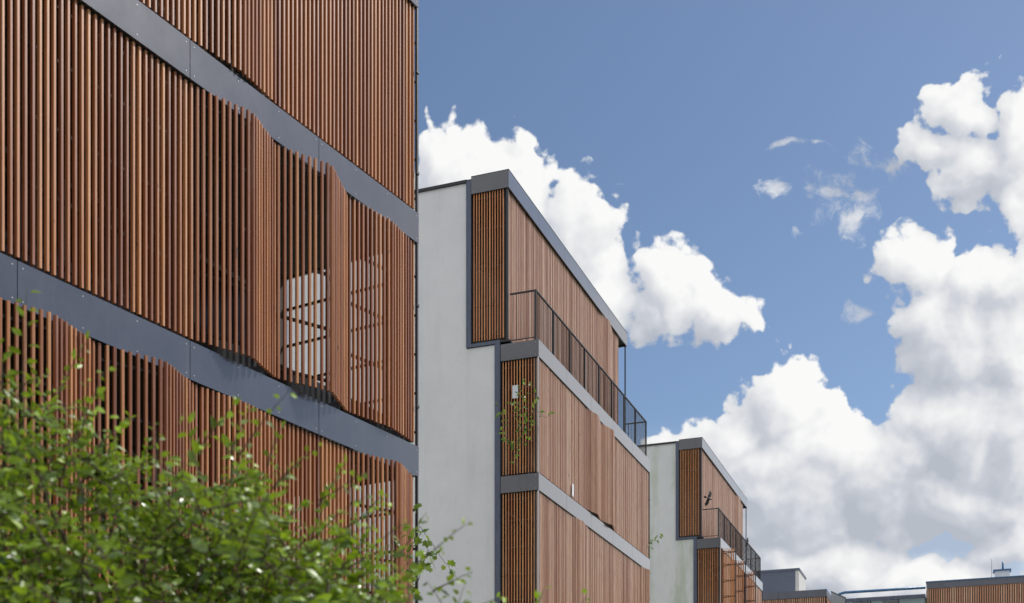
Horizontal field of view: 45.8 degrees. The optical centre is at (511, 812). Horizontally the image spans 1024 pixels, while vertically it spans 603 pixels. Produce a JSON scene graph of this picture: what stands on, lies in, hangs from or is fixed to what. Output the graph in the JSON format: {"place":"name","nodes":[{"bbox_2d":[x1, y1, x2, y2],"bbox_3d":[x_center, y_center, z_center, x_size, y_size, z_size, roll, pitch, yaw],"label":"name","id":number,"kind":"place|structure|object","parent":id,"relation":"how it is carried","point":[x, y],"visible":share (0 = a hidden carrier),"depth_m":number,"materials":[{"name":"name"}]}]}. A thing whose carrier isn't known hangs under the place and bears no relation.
{"place":"outdoors","nodes":[
{"label":"outdoors","id":0,"kind":"place"},
{"bbox_2d":[704,491,711,505],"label":"flying crow","id":1,"kind":"object","parent":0,"point":[708,498],"visible":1,"depth_m":42.53,"materials":[{"name":"black"}]},
{"bbox_2d":[414,0,1023,598],"label":"sky","id":2,"kind":"structure","parent":0,"point":[801,222],"materials":[{"name":"blue"}]},
{"bbox_2d":[763,589,830,602],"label":"apartment building","id":3,"kind":"structure","parent":0,"point":[815,596],"depth_m":66.57,"materials":[{"name":"wood"}]},
{"bbox_2d":[754,568,805,592],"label":"roof plant room","id":4,"kind":"object","parent":3,"relation":"on","point":[784,580],"visible":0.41,"depth_m":70.32,"materials":[{"name":"white paint"}]},
{"bbox_2d":[831,591,845,602],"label":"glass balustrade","id":5,"kind":"object","parent":3,"relation":"on","point":[836,598],"visible":1,"depth_m":66.71,"materials":[{"name":"glass"}]},
{"bbox_2d":[926,562,1023,602],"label":"apartment building","id":6,"kind":"structure","parent":0,"point":[1002,586],"depth_m":74.02,"materials":[{"name":"wood"}]},
{"bbox_3d":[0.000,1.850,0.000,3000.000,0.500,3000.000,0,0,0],"label":"ground","id":7,"kind":"structure","parent":0,"visible":0},
{"bbox_2d":[0,0,418,602],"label":"apartment building","id":8,"kind":"structure","parent":7,"relation":"on","point":[188,188],"depth_m":12.72,"materials":[{"name":"wood"}]},
{"bbox_2d":[2,436,21,570],"bbox_3d":[-5.606,-2.905,12.336,0.050,2.210,1.500,0,0,30],"label":"window frame","id":9,"kind":"structure","parent":8,"relation":"in","point":[20,436],"depth_m":12.86,"materials":[{"name":"metal"}]},
{"bbox_2d":[5,146,21,237],"bbox_3d":[-5.606,-5.905,12.336,0.050,2.210,1.500,0,0,30],"label":"window frame","id":10,"kind":"structure","parent":8,"relation":"in","point":[5,146],"depth_m":12.79,"materials":[{"name":"metal"}]},
{"bbox_2d":[64,179,159,304],"bbox_3d":[-4.613,-5.905,14.074,0.050,2.210,1.500,0,0,30],"label":"window frame","id":11,"kind":"structure","parent":8,"relation":"in","point":[64,179],"depth_m":13.93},
{"bbox_2d":[96,474,157,600],"bbox_3d":[-4.613,-2.905,14.074,0.050,2.210,1.500,0,0,30],"label":"window frame","id":12,"kind":"structure","parent":8,"relation":"in","point":[141,476],"depth_m":14.32,"materials":[{"name":"metal"}]},
{"bbox_2d":[196,13,231,53],"bbox_3d":[-3.620,-8.905,15.808,0.050,2.210,1.500,0,0,30],"label":"window frame","id":13,"kind":"structure","parent":8,"relation":"in","point":[196,13],"depth_m":15.38,"materials":[{"name":"wood"}]},
{"bbox_2d":[194,251,250,344],"bbox_3d":[-3.620,-5.905,15.808,0.050,2.210,1.500,0,0,30],"label":"window frame","id":14,"kind":"structure","parent":8,"relation":"in","point":[206,259],"depth_m":15.57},
{"bbox_2d":[0,290,589,602],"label":"leafy shrub","id":15,"kind":"object","parent":7,"relation":"on","point":[196,575],"visible":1,"depth_m":4.67,"materials":[{"name":"green plant"}]},
{"bbox_2d":[393,503,456,594],"bbox_3d":[-0.995,-1.127,14.982,0.821,5.450,0.606,0,0,15],"label":"leafy shrub","id":16,"kind":"object","parent":7,"relation":"on","point":[426,544],"visible":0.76,"depth_m":14.87,"materials":[{"name":"green plant"}]},
{"bbox_2d":[287,169,649,602],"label":"apartment building","id":17,"kind":"structure","parent":7,"relation":"on","point":[509,296],"depth_m":28.50,"materials":[{"name":"paint"}]},
{"bbox_2d":[512,385,517,398],"bbox_3d":[0.075,-9.600,27.690,0.140,0.300,0.011,0,0,21],"label":"paper notice","id":18,"kind":"object","parent":17,"relation":"attached to","point":[514,390],"visible":1,"depth_m":27.69,"materials":[{"name":"white paper"}]},
{"bbox_2d":[507,511,527,602],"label":"window frame","id":19,"kind":"structure","parent":17,"relation":"in","point":[507,511],"depth_m":28.81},
{"bbox_2d":[506,382,528,475],"bbox_3d":[0.116,-8.905,28.863,0.050,2.210,1.500,0,0,21],"label":"window frame","id":20,"kind":"structure","parent":17,"relation":"in","point":[527,472],"depth_m":28.76,"materials":[{"name":"metal"}]},
{"bbox_2d":[495,377,554,600],"bbox_3d":[0.284,-4.927,27.313,1.364,9.844,0.332,0,0,0],"label":"climbing plant","id":21,"kind":"object","parent":17,"relation":"attached to","point":[504,439],"visible":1,"depth_m":27.29,"materials":[{"name":"green plant"}]},
{"bbox_2d":[648,534,662,573],"bbox_3d":[4.271,-3.414,36.941,0.417,10.040,0.777,0,0,-31],"label":"creeper sprig","id":22,"kind":"object","parent":7,"relation":"on","point":[661,536],"visible":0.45,"depth_m":36.78,"materials":[{"name":"green plant"}]},
{"bbox_2d":[637,437,762,602],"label":"apartment building","id":23,"kind":"structure","parent":7,"relation":"on","point":[696,553],"depth_m":48.20,"materials":[{"name":"paint"}]},
{"bbox_2d":[699,559,706,602],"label":"window frame","id":24,"kind":"structure","parent":23,"relation":"in","point":[700,562],"depth_m":48.45,"materials":[{"name":"wood"}]},
{"bbox_2d":[709,569,716,602],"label":"window frame","id":25,"kind":"structure","parent":23,"relation":"in","point":[714,575],"depth_m":50.69,"materials":[{"name":"wood"}]},
{"bbox_2d":[838,586,925,602],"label":"glass pavilion","id":26,"kind":"structure","parent":7,"relation":"on","point":[918,598],"depth_m":75.42,"materials":[{"name":"white metal"}]}
]}

